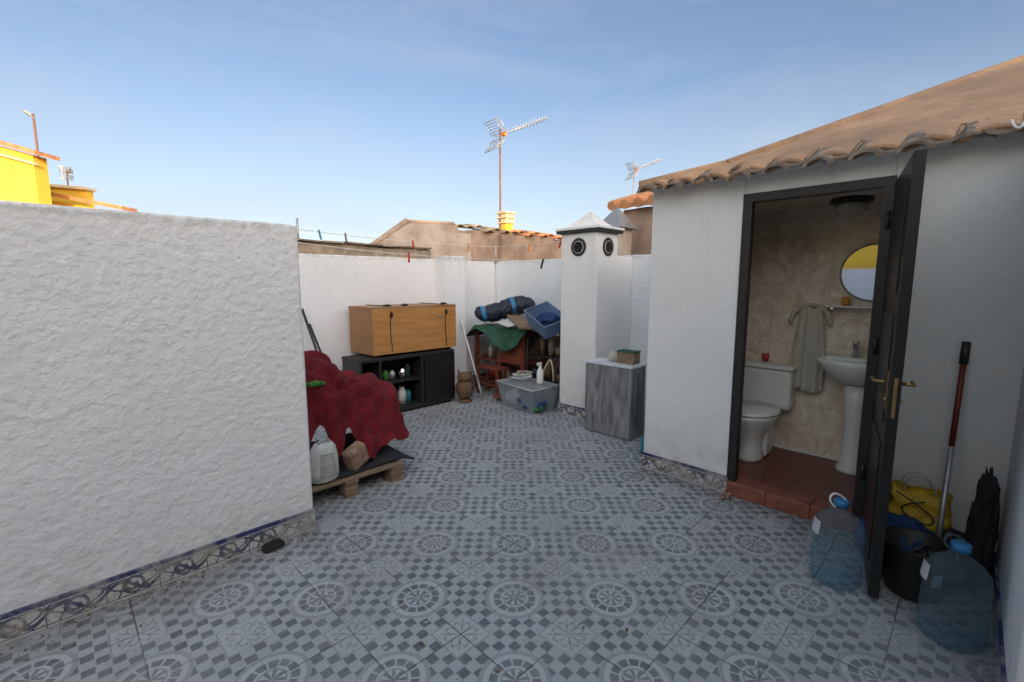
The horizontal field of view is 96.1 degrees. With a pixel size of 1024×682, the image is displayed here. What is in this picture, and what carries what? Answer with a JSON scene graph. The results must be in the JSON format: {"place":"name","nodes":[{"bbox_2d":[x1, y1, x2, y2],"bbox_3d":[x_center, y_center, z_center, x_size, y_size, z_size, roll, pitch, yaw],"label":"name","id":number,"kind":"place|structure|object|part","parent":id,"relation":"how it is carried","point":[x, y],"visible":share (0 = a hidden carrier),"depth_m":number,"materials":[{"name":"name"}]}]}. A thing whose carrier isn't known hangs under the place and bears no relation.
{"place":"outdoors","nodes":[
{"label":"outdoors","id":0,"kind":"place"},
{"bbox_2d":[0,381,995,681],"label":"terrace floor","id":1,"kind":"structure","parent":0,"point":[672,577],"depth_m":2.22,"materials":[{"name":"tile"}]},
{"bbox_2d":[0,200,312,613],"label":"partition wall","id":2,"kind":"structure","parent":1,"relation":"on","point":[153,401],"depth_m":2.17,"materials":[{"name":"paint"}]},
{"bbox_2d":[0,508,315,645],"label":"tile skirting","id":3,"kind":"object","parent":2,"relation":"attached to","point":[18,623],"visible":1,"depth_m":2.23,"materials":[{"name":"tile"}]},
{"bbox_2d":[261,538,284,553],"bbox_3d":[-1.358,1.162,2.613,0.060,0.038,0.110,5,9,36],"label":"insect bait box","id":4,"kind":"object","parent":1,"relation":"on","point":[271,546],"visible":1,"depth_m":2.59,"materials":[{"name":"black plastic"}]},
{"bbox_2d":[302,308,321,351],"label":"leaning poles","id":5,"kind":"object","parent":1,"relation":"on","point":[310,330],"visible":0.27,"depth_m":5.01,"materials":[{"name":"black metal"}]},
{"bbox_2d":[312,460,403,498],"bbox_3d":[-1.439,0.992,3.557,0.820,0.140,0.890,-7,10,-45],"label":"wooden pallet","id":6,"kind":"object","parent":1,"relation":"on","point":[346,487],"visible":0.23,"depth_m":3.29,"materials":[{"name":"brown wood"}]},
{"bbox_2d":[309,433,414,485],"bbox_3d":[-1.364,0.915,3.650,0.843,0.068,0.868,-7,10,-45],"label":"rubber mat","id":7,"kind":"object","parent":6,"relation":"on","point":[386,453],"visible":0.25,"depth_m":3.54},
{"bbox_2d":[310,438,338,483],"bbox_3d":[-1.290,0.811,3.156,0.203,0.296,0.159,-7,10,-45],"label":"plastic jug","id":8,"kind":"object","parent":7,"relation":"on","point":[324,462],"visible":0.98,"depth_m":3.10,"materials":[{"name":"white plastic"}]},
{"bbox_2d":[341,441,368,470],"bbox_3d":[-1.142,0.841,3.360,0.114,0.201,0.197,4,8,30],"label":"stone block","id":9,"kind":"object","parent":7,"relation":"on","point":[355,455],"depth_m":3.32,"materials":[{"name":"brown stone"}]},
{"bbox_2d":[304,350,408,458],"bbox_3d":[-1.496,0.460,3.672,1.233,0.838,1.035,-7,10,-45],"label":"red blanket heap","id":10,"kind":"object","parent":7,"relation":"on","point":[365,408],"visible":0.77,"depth_m":3.44,"materials":[{"name":"red fabric"}]},
{"bbox_2d":[306,380,325,386],"bbox_3d":[-1.391,0.297,3.251,0.125,0.037,0.138,0,7,1],"label":"green rag","id":11,"kind":"object","parent":10,"relation":"on","point":[316,383],"visible":0.94,"depth_m":3.22,"materials":[{"name":"fabric"}]},
{"bbox_2d":[342,348,454,411],"bbox_3d":[-1.325,0.472,5.536,1.270,0.675,0.442,-7,10,-45],"label":"black tv bench","id":12,"kind":"object","parent":1,"relation":"on","point":[429,380],"visible":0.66,"depth_m":5.58,"materials":[{"name":"wood"}]},
{"bbox_2d":[382,367,410,403],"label":"jars and kitchenware","id":13,"kind":"object","parent":12,"relation":"on","point":[404,396],"visible":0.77,"depth_m":5.45,"materials":[{"name":"multicoloured glass"}]},
{"bbox_2d":[348,302,455,356],"bbox_3d":[-1.298,-0.172,5.606,1.156,0.584,0.588,-7,10,-45],"label":"wooden wall cabinet","id":14,"kind":"object","parent":12,"relation":"on","point":[391,329],"visible":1,"depth_m":5.32,"materials":[{"name":"brown wood"}]},
{"bbox_3d":[-1.117,-0.136,5.428,1.136,0.505,0.020,-7,10,-45],"label":"door","id":15,"kind":"part","parent":14,"relation":"part of","materials":[{"name":"orange wood"}]},
{"bbox_2d":[424,352,454,401],"bbox_3d":[-0.887,0.438,5.668,0.451,0.560,0.013,-7,10,-45],"label":"door","id":16,"kind":"structure","parent":12,"relation":"in","point":[439,369],"depth_m":5.65,"materials":[{"name":"black wood"}]},
{"bbox_2d":[435,256,466,390],"bbox_3d":[-0.845,-0.232,6.396,0.340,1.864,0.250,-7,10,-45],"label":"pilaster","id":17,"kind":"object","parent":1,"relation":"on","point":[450,281],"visible":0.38,"depth_m":6.27,"materials":[{"name":"white paint"}]},
{"bbox_2d":[455,370,473,402],"bbox_3d":[-0.603,0.563,5.831,0.220,0.421,0.233,2,7,15],"label":"carved owl statue","id":18,"kind":"object","parent":1,"relation":"on","point":[464,388],"visible":1,"depth_m":5.77,"materials":[{"name":"brown wood"}]},
{"bbox_2d":[461,321,483,398],"bbox_3d":[-0.537,0.240,6.165,0.033,0.993,0.605,-5,9,-33],"label":"pole","id":19,"kind":"object","parent":1,"relation":"on","point":[479,386],"visible":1,"depth_m":6.14,"materials":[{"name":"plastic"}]},
{"bbox_2d":[0,425,950,672],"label":"floor debris","id":20,"kind":"object","parent":1,"relation":"on","point":[421,642],"visible":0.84,"depth_m":2.36,"materials":[{"name":"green plant"}]},
{"bbox_2d":[476,363,508,393],"bbox_3d":[-0.269,0.531,6.225,0.220,0.385,0.420,-7,10,-45],"label":"red stool","id":21,"kind":"object","parent":1,"relation":"on","point":[493,367],"visible":0.77,"depth_m":6.16,"materials":[{"name":"brown wood"}]},
{"bbox_2d":[493,392,507,401],"bbox_3d":[-0.112,0.717,5.919,0.225,0.084,0.411,-7,10,-45],"label":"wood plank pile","id":22,"kind":"object","parent":1,"relation":"on","point":[499,395],"visible":0.52,"depth_m":5.87,"materials":[{"name":"red wood"}]},
{"bbox_2d":[473,329,546,392],"bbox_3d":[-0.039,0.267,6.466,0.490,0.850,1.000,-7,10,-45],"label":"red wooden shelf unit","id":23,"kind":"object","parent":1,"relation":"on","point":[513,359],"visible":0.41,"depth_m":6.32,"materials":[{"name":"brown wood"}]},
{"bbox_2d":[466,323,531,351],"bbox_3d":[-0.086,-0.016,6.429,0.667,0.461,1.256,-7,10,-45],"label":"green tarpaulin","id":24,"kind":"object","parent":23,"relation":"on","point":[503,338],"visible":0.65,"depth_m":6.12,"materials":[{"name":"green fabric"}]},
{"bbox_2d":[497,320,514,326],"bbox_3d":[-0.057,-0.229,6.043,0.158,0.072,0.302,-4,8,-29],"label":"folded white paper","id":25,"kind":"object","parent":24,"relation":"on","point":[506,323],"visible":0.78,"depth_m":6.03,"materials":[{"name":"white paper"}]},
{"bbox_2d":[506,314,533,329],"bbox_3d":[0.099,-0.264,6.082,0.221,0.183,0.746,-2,7,-15],"label":"wooden board","id":26,"kind":"object","parent":24,"relation":"on","point":[519,321],"visible":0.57,"depth_m":5.98,"materials":[{"name":"brown wood"}]},
{"bbox_2d":[474,295,535,321],"bbox_3d":[-0.099,-0.444,6.400,0.860,0.296,0.314,-11,6,4],"label":"rolled sleeping bag","id":27,"kind":"object","parent":26,"relation":"on","point":[499,311],"visible":0.96,"depth_m":6.29,"materials":[{"name":"fabric"}]},
{"bbox_2d":[482,344,525,385],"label":"bottles on shelf","id":28,"kind":"object","parent":23,"relation":"on","point":[492,352],"visible":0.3,"depth_m":6.49,"materials":[{"name":"black plastic"}]},
{"bbox_2d":[496,377,558,411],"bbox_3d":[0.188,0.650,5.566,0.450,0.309,0.702,-6,9,-39],"label":"clear storage tub","id":29,"kind":"object","parent":1,"relation":"on","point":[530,398],"visible":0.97,"depth_m":5.40,"materials":[{"name":"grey plastic"}]},
{"bbox_2d":[510,359,553,381],"bbox_3d":[0.258,0.333,5.590,0.547,0.273,0.278,2,7,15],"label":"coiled cable","id":30,"kind":"object","parent":29,"relation":"on","point":[528,375],"visible":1,"depth_m":5.55,"materials":[{"name":"white plastic"}]},
{"bbox_2d":[536,362,543,383],"bbox_3d":[0.332,0.379,5.443,0.083,0.256,0.083,0,7,0],"label":"spray bottle","id":31,"kind":"object","parent":29,"relation":"on","point":[540,378],"visible":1,"depth_m":5.42,"materials":[{"name":"white plastic"}]},
{"bbox_2d":[526,331,559,392],"bbox_3d":[0.554,0.313,5.901,0.432,0.900,0.640,-7,10,-45],"label":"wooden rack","id":32,"kind":"object","parent":1,"relation":"on","point":[555,359],"visible":0.21,"depth_m":6.09,"materials":[{"name":"brown wood"}]},
{"bbox_2d":[523,301,560,338],"bbox_3d":[0.424,-0.256,5.604,0.451,0.442,0.484,-3,8,-25],"label":"blue storage crate","id":33,"kind":"object","parent":32,"relation":"on","point":[547,325],"visible":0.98,"depth_m":5.58,"materials":[{"name":"blue plastic"}]},
{"bbox_2d":[528,330,559,381],"bbox_3d":[0.495,0.150,5.839,0.367,0.699,0.741,-7,10,-45],"label":"rack clutter","id":34,"kind":"object","parent":32,"relation":"on","point":[551,349],"visible":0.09,"depth_m":5.87,"materials":[{"name":"brown ceramic"}]},
{"bbox_2d":[555,212,631,419],"bbox_3d":[0.983,-0.298,5.286,0.860,2.274,0.580,-7,10,-45],"label":"chimney stack","id":35,"kind":"object","parent":1,"relation":"on","point":[596,278],"visible":0.87,"depth_m":5.02,"materials":[{"name":"paint"}]},
{"bbox_2d":[584,357,646,440],"bbox_3d":[1.022,0.566,4.609,0.282,0.722,0.550,-7,10,-45],"label":"grey wood cabinet","id":36,"kind":"object","parent":1,"relation":"on","point":[614,397],"visible":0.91,"depth_m":4.47,"materials":[{"name":"grey wood"}]},
{"bbox_3d":[0.934,0.584,4.522,0.017,0.683,0.514,-7,10,-45],"label":"door","id":37,"kind":"part","parent":36,"relation":"part of","materials":[{"name":"grey wood"}]},
{"bbox_2d":[607,349,640,364],"bbox_3d":[1.093,0.147,4.543,0.145,0.124,0.332,-7,10,-45],"label":"painted tin box","id":38,"kind":"object","parent":36,"relation":"on","point":[628,356],"visible":1,"depth_m":4.46,"materials":[{"name":"brown metal"}]},
{"bbox_2d":[640,429,644,453],"bbox_3d":[1.181,0.889,4.054,0.090,0.220,0.090,-7,10,-45],"label":"bottle","id":39,"kind":"object","parent":1,"relation":"on","point":[642,445],"visible":0.24,"depth_m":4.04,"materials":[{"name":"teal plastic"}]},
{"bbox_2d":[720,492,731,499],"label":"pebbles","id":40,"kind":"object","parent":1,"relation":"on","point":[727,496],"visible":1,"depth_m":3.22,"materials":[{"name":"stone"}]},
{"bbox_2d":[636,55,1023,574],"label":"rooftop bathroom","id":41,"kind":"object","parent":1,"relation":"on","point":[752,250],"visible":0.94,"depth_m":3.04,"materials":[{"name":"paint"}]},
{"bbox_2d":[739,359,797,462],"bbox_3d":[1.980,0.561,3.734,0.680,0.750,0.424,-7,10,-45],"label":"toilet","id":42,"kind":"object","parent":41,"relation":"on","point":[769,389],"visible":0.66,"depth_m":3.71,"materials":[{"name":"white ceramic"}]},
{"bbox_2d":[762,353,769,360],"bbox_3d":[2.128,0.135,3.859,0.060,0.060,0.060,-7,10,-45],"label":"red cup","id":43,"kind":"object","parent":42,"relation":"on","point":[765,356],"visible":1,"depth_m":3.84,"materials":[{"name":"plastic"}]},
{"bbox_2d":[789,303,831,393],"bbox_3d":[2.373,0.059,3.689,0.069,0.723,0.296,-7,10,-45],"label":"towel with ring","id":44,"kind":"object","parent":41,"relation":"attached to","point":[808,346],"visible":0.96,"depth_m":3.67,"materials":[{"name":"beige fabric"}]},
{"bbox_2d":[816,341,866,475],"bbox_3d":[2.513,0.497,3.366,0.432,0.970,0.530,-7,10,-45],"label":"pedestal sink","id":45,"kind":"object","parent":41,"relation":"on","point":[848,372],"visible":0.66,"depth_m":3.36,"materials":[{"name":"white ceramic"}]},
{"bbox_2d":[825,305,871,310],"bbox_3d":[2.601,-0.236,3.418,0.117,0.048,0.440,-7,10,-45],"label":"glass shelf","id":46,"kind":"object","parent":41,"relation":"attached to","point":[843,306],"visible":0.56,"depth_m":3.45,"materials":[{"name":"clear glass"}]},
{"bbox_2d":[842,297,850,305],"bbox_3d":[2.524,-0.301,3.476,0.056,0.065,0.055,-7,10,-45],"label":"toothbrush cup","id":47,"kind":"object","parent":46,"relation":"on","point":[845,301],"visible":1,"depth_m":3.46,"materials":[{"name":"orange plastic"}]},
{"bbox_2d":[829,195,874,215],"bbox_3d":[2.362,-0.935,3.203,0.260,0.117,0.260,-7,10,-45],"label":"ceiling lamp","id":48,"kind":"object","parent":41,"relation":"attached to","point":[852,205],"visible":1,"depth_m":3.13,"materials":[{"name":"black glass"}]},
{"bbox_2d":[839,243,877,301],"bbox_3d":[2.671,-0.503,3.385,0.016,0.431,0.431,-7,10,-45],"label":"round mirror","id":49,"kind":"object","parent":41,"relation":"attached to","point":[857,273],"depth_m":3.44,"materials":[{"name":"clear glass"}]},
{"bbox_2d":[860,464,865,479],"bbox_3d":[2.070,0.771,2.715,0.022,0.090,0.022,-7,10,-45],"label":"hinge","id":50,"kind":"object","parent":41,"relation":"attached to","point":[862,472],"visible":1,"depth_m":2.71,"materials":[{"name":"black metal"}]},
{"bbox_2d":[872,338,877,353],"bbox_3d":[2.070,0.027,2.620,0.022,0.090,0.022,-7,10,-45],"label":"hinge","id":51,"kind":"object","parent":41,"relation":"attached to","point":[875,345],"visible":1,"depth_m":2.61,"materials":[{"name":"black metal"}]},
{"bbox_2d":[885,211,890,227],"bbox_3d":[2.070,-0.668,2.533,0.022,0.090,0.022,-7,10,-45],"label":"hinge","id":52,"kind":"object","parent":41,"relation":"attached to","point":[887,219],"visible":1,"depth_m":2.53,"materials":[{"name":"black metal"}]},
{"bbox_2d":[862,149,927,598],"bbox_3d":[1.903,0.170,2.327,0.041,2.020,0.721,5,9,35],"label":"leaf","id":53,"kind":"object","parent":41,"relation":"attached to","point":[897,306],"visible":0.74,"depth_m":2.05,"materials":[{"name":"black metal"}]},
{"bbox_2d":[862,417,880,560],"bbox_3d":[1.887,0.753,2.417,0.006,0.600,0.515,5,9,35],"label":"panel","id":54,"kind":"object","parent":53,"relation":"attached to","point":[871,477],"visible":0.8,"depth_m":2.35,"materials":[{"name":"black metal"}]},
{"bbox_2d":[874,311,893,421],"bbox_3d":[1.887,0.108,2.336,0.006,0.500,0.515,5,9,35],"label":"panel","id":55,"kind":"object","parent":53,"relation":"attached to","point":[885,348],"visible":1,"depth_m":2.28,"materials":[{"name":"black metal"}]},
{"bbox_2d":[884,371,889,409],"bbox_3d":[1.720,0.228,2.109,0.030,0.180,0.009,-7,10,-45],"label":"lock plate","id":56,"kind":"object","parent":53,"relation":"attached to","point":[886,390],"visible":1,"depth_m":2.10,"materials":[{"name":"gold metal"}]},
{"bbox_2d":[870,376,886,383],"bbox_3d":[1.716,0.181,2.173,0.053,0.020,0.149,2,7,13],"label":"lever","id":57,"kind":"object","parent":56,"relation":"attached to","point":[878,380],"visible":1,"depth_m":2.12,"materials":[{"name":"gold metal"}]},
{"bbox_2d":[890,379,898,418],"bbox_3d":[1.698,0.256,2.041,0.002,0.180,0.014,-7,10,-45],"label":"latch plate","id":58,"kind":"object","parent":53,"relation":"attached to","point":[895,389],"visible":1,"depth_m":2.04,"materials":[{"name":"gold metal"}]},
{"bbox_2d":[885,180,908,293],"bbox_3d":[1.887,-0.487,2.261,0.006,0.500,0.515,5,9,35],"label":"panel","id":59,"kind":"object","parent":53,"relation":"attached to","point":[899,210],"visible":1,"depth_m":2.20,"materials":[{"name":"black metal"}]},
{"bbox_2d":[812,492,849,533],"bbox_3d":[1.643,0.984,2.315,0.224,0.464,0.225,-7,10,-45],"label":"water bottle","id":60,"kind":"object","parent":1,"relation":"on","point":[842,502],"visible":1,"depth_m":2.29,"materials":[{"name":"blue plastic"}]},
{"bbox_2d":[854,511,980,588],"bbox_3d":[2.121,1.056,2.421,0.373,0.285,0.518,-7,10,-45],"label":"blue plastic sack","id":61,"kind":"object","parent":1,"relation":"on","point":[964,573],"visible":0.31,"depth_m":2.31,"materials":[{"name":"plastic"}]},
{"bbox_2d":[888,472,952,532],"bbox_3d":[2.165,0.840,2.447,0.184,0.280,0.271,-7,10,-45],"label":"yellow shopping bag","id":62,"kind":"object","parent":61,"relation":"on","point":[921,504],"visible":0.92,"depth_m":2.42,"materials":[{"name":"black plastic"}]},
{"bbox_2d":[883,526,958,604],"bbox_3d":[1.961,1.097,2.239,0.284,0.260,0.291,-7,10,-45],"label":"black bucket","id":63,"kind":"object","parent":1,"relation":"on","point":[904,578],"visible":0.84,"depth_m":2.18,"materials":[{"name":"plastic"}]},
{"bbox_2d":[913,341,971,581],"bbox_3d":[2.157,0.598,2.291,0.456,1.171,0.162,-7,10,-45],"label":"mop with red handle","id":64,"kind":"object","parent":63,"relation":"in","point":[929,551],"visible":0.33,"depth_m":2.31,"materials":[{"name":"black plastic"}]},
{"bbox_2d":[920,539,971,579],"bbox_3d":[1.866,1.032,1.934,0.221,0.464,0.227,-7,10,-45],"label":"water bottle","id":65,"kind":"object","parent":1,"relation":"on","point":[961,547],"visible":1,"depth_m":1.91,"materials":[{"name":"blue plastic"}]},
{"bbox_2d":[964,465,1000,579],"bbox_3d":[2.298,0.873,2.241,0.198,0.550,0.113,-7,10,-45],"label":"black umbrella bag","id":66,"kind":"object","parent":1,"relation":"on","point":[981,537],"visible":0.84,"depth_m":2.19,"materials":[{"name":"black fabric"}]},
{"bbox_2d":[997,365,1023,681],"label":"house side wall","id":67,"kind":"structure","parent":1,"relation":"on","point":[1010,554],"depth_m":1.82,"materials":[{"name":"paint"}]},
{"bbox_2d":[990,553,1006,681],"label":"tile skirting","id":68,"kind":"object","parent":67,"relation":"attached to","point":[1000,662],"visible":0.87,"depth_m":1.89,"materials":[{"name":"tile"}]},
{"bbox_2d":[0,0,1023,243],"label":"sky","id":69,"kind":"structure","parent":0,"point":[362,118],"materials":[{"name":"blue"}]},
{"bbox_2d":[623,206,652,254],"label":"house wall","id":70,"kind":"structure","parent":0,"point":[641,220],"depth_m":6.51,"materials":[{"name":"beige paint"}]},
{"bbox_2d":[625,158,659,208],"bbox_3d":[4.404,-4.314,15.566,1.175,3.657,0.390,0,7,1],"label":"tv antenna","id":71,"kind":"object","parent":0,"point":[630,176],"visible":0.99,"depth_m":15.42,"materials":[{"name":"grey metal"}]},
{"bbox_3d":[1.096,4.756,0.209,11.000,6.470,12.900,-7,10,-45],"label":"terrace building","id":72,"kind":"object","parent":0,"visible":0},
{"bbox_2d":[298,253,495,374],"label":"wall","id":73,"kind":"structure","parent":72,"relation":"on","point":[333,288],"depth_m":5.55,"materials":[{"name":"white paint"}]},
{"bbox_2d":[298,241,430,258],"bbox_3d":[-4.094,-0.819,3.396,8.320,0.174,0.160,-7,10,-45],"label":"coping","id":74,"kind":"object","parent":73,"relation":"on","point":[308,248],"visible":0.31,"depth_m":5.51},
{"bbox_2d":[299,239,323,242],"bbox_3d":[-2.295,-1.122,5.186,0.260,0.022,0.235,7,8,44],"label":"coping tile","id":75,"kind":"object","parent":74,"relation":"on","point":[308,240],"visible":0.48,"depth_m":5.08,"materials":[{"name":"ceramic"}]},
{"bbox_2d":[323,240,343,243],"bbox_3d":[-2.121,-1.146,5.357,0.235,0.022,0.260,-6,10,-43],"label":"coping tile","id":76,"kind":"object","parent":74,"relation":"on","point":[333,242],"visible":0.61,"depth_m":5.27,"materials":[{"name":"beige ceramic"}]},
{"bbox_2d":[342,241,363,244],"bbox_3d":[-1.948,-1.173,5.529,0.260,0.022,0.235,8,9,43],"label":"coping tile","id":77,"kind":"object","parent":74,"relation":"on","point":[349,242],"visible":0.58,"depth_m":5.43,"materials":[{"name":"beige ceramic"}]},
{"bbox_2d":[364,243,382,246],"bbox_3d":[-1.775,-1.187,5.702,0.260,0.022,0.235,7,12,44],"label":"coping tile","id":78,"kind":"object","parent":74,"relation":"on","point":[371,245],"visible":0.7,"depth_m":5.61,"materials":[{"name":"ceramic"}]},
{"bbox_2d":[376,245,399,247],"bbox_3d":[-1.602,-1.204,5.874,0.235,0.022,0.260,-9,10,-43],"label":"coping tile","id":79,"kind":"object","parent":74,"relation":"on","point":[389,246],"visible":0.67,"depth_m":5.81,"materials":[{"name":"beige ceramic"}]},
{"bbox_2d":[397,246,415,247],"bbox_3d":[-1.428,-1.230,6.045,0.235,0.022,0.260,-10,11,-43],"label":"coping tile","id":80,"kind":"object","parent":74,"relation":"on","point":[406,247],"visible":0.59,"depth_m":5.94,"materials":[{"name":"beige ceramic"}]},
{"bbox_2d":[416,247,431,248],"bbox_3d":[-1.255,-1.248,6.218,0.260,0.022,0.235,6,12,43],"label":"coping tile","id":81,"kind":"object","parent":74,"relation":"on","point":[423,248],"visible":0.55,"depth_m":6.11,"materials":[{"name":"ceramic"}]},
{"bbox_2d":[471,372,485,382],"bbox_3d":[-0.915,0.614,6.588,1.840,0.130,0.014,-7,10,-45],"label":"tile skirting","id":82,"kind":"object","parent":73,"relation":"attached to","point":[473,377],"depth_m":6.93,"materials":[{"name":"grey tile"}]},
{"bbox_2d":[496,254,650,409],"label":"wall","id":83,"kind":"structure","parent":72,"relation":"on","point":[535,282],"depth_m":6.28,"materials":[{"name":"white paint"}]},
{"bbox_2d":[228,218,589,268],"bbox_3d":[-0.725,-1.061,4.988,3.562,0.545,2.413,-7,10,-45],"label":"washing line","id":84,"kind":"object","parent":83,"relation":"attached to","point":[412,241],"visible":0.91,"depth_m":5.12,"materials":[{"name":"white plastic"}]},
{"label":"ground","id":85,"kind":"structure","parent":0,"visible":0},
{"bbox_2d":[0,146,51,204],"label":"walls","id":86,"kind":"structure","parent":85,"relation":"on","point":[20,181],"depth_m":11.60,"materials":[{"name":"yellow paint"}]},
{"bbox_2d":[0,153,37,165],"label":"cornice","id":87,"kind":"structure","parent":86,"relation":"attached to","point":[18,159],"depth_m":11.43,"materials":[{"name":"beige paint"}]},
{"bbox_2d":[0,140,59,160],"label":"roof tiles","id":88,"kind":"object","parent":86,"relation":"on","point":[21,148],"visible":1,"depth_m":11.30,"materials":[{"name":"tile"}]},
{"bbox_2d":[22,110,39,156],"bbox_3d":[-13.103,-4.738,12.658,0.743,3.228,0.124,4,8,31],"label":"tv antenna","id":89,"kind":"object","parent":86,"relation":"attached to","point":[34,126],"visible":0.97,"depth_m":12.40,"materials":[{"name":"white metal"}]},
{"bbox_2d":[50,187,94,207],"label":"walls","id":90,"kind":"structure","parent":85,"relation":"on","point":[85,194],"depth_m":13.77,"materials":[{"name":"yellow paint"}]},
{"bbox_2d":[58,165,73,184],"bbox_3d":[-14.102,-4.498,14.752,0.292,2.227,0.870,-4,8,-29],"label":"tv antenna","id":91,"kind":"object","parent":90,"relation":"attached to","point":[67,172],"visible":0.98,"depth_m":14.43,"materials":[{"name":"grey metal"}]},
{"bbox_2d":[50,184,96,191],"bbox_3d":[-13.940,-4.660,13.825,2.520,0.280,0.400,0,7,0],"label":"parapet cap","id":92,"kind":"object","parent":90,"relation":"on","point":[72,187],"visible":0.5,"depth_m":13.64,"materials":[{"name":"beige paint"}]},
{"bbox_2d":[52,201,97,208],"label":"walls","id":93,"kind":"structure","parent":85,"relation":"on","point":[61,203],"depth_m":13.02,"materials":[{"name":"yellow paint"}]},
{"bbox_2d":[51,192,137,211],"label":"roof tiles","id":94,"kind":"object","parent":93,"relation":"on","point":[53,194],"visible":0.57,"depth_m":12.82,"materials":[{"name":"tile"}]},
{"bbox_2d":[370,218,561,261],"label":"neighbour parapet","id":95,"kind":"structure","parent":85,"relation":"on","point":[443,233],"depth_m":8.21,"materials":[{"name":"paint"}]},
{"bbox_2d":[496,211,515,233],"bbox_3d":[-0.120,-1.713,9.208,0.280,1.690,0.280,-7,10,-45],"label":"yellow chimney","id":96,"kind":"object","parent":95,"relation":"on","point":[507,222],"visible":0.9,"depth_m":9.04,"materials":[{"name":"paint"}]},
{"bbox_2d":[484,116,546,228],"bbox_3d":[0.089,-2.694,9.066,1.234,3.472,0.405,-1,7,-8],"label":"tv antenna","id":97,"kind":"object","parent":96,"relation":"attached to","point":[503,133],"visible":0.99,"depth_m":8.93,"materials":[{"name":"grey metal"}]},
{"bbox_2d":[603,207,638,255],"bbox_3d":[1.414,-1.353,6.244,0.440,0.920,0.440,-7,10,-45],"label":"neighbour chimney cowl","id":98,"kind":"object","parent":95,"relation":"on","point":[617,217],"visible":0.25,"depth_m":6.12,"materials":[{"name":"white paint"}]},
{"bbox_3d":[3.429,2.576,7.132,2.000,8.900,2.700,-7,10,-45],"label":"house","id":99,"kind":"object","parent":95,"relation":"on","visible":0},
{"bbox_2d":[607,191,652,210],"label":"barrel tiles","id":100,"kind":"object","parent":99,"relation":"on","point":[637,199],"visible":0.09,"depth_m":6.47,"materials":[{"name":"tile"}]},
{"bbox_2d":[616,200,648,208],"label":"tile roof","id":101,"kind":"structure","parent":99,"relation":"on","point":[645,202],"depth_m":6.41,"materials":[{"name":"tile"}]},
{"bbox_3d":[1.752,0.232,2.076,0.030,0.180,0.009,-7,10,-45],"label":"lock plate","id":102,"kind":"object","parent":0,"visible":0},
{"bbox_2d":[902,380,916,386],"bbox_3d":[1.810,0.191,2.092,0.127,0.020,0.056,-7,10,-45],"label":"lever","id":103,"kind":"object","parent":102,"relation":"attached to","point":[912,384],"visible":0.83,"depth_m":2.05,"materials":[{"name":"gold metal"}]}
]}

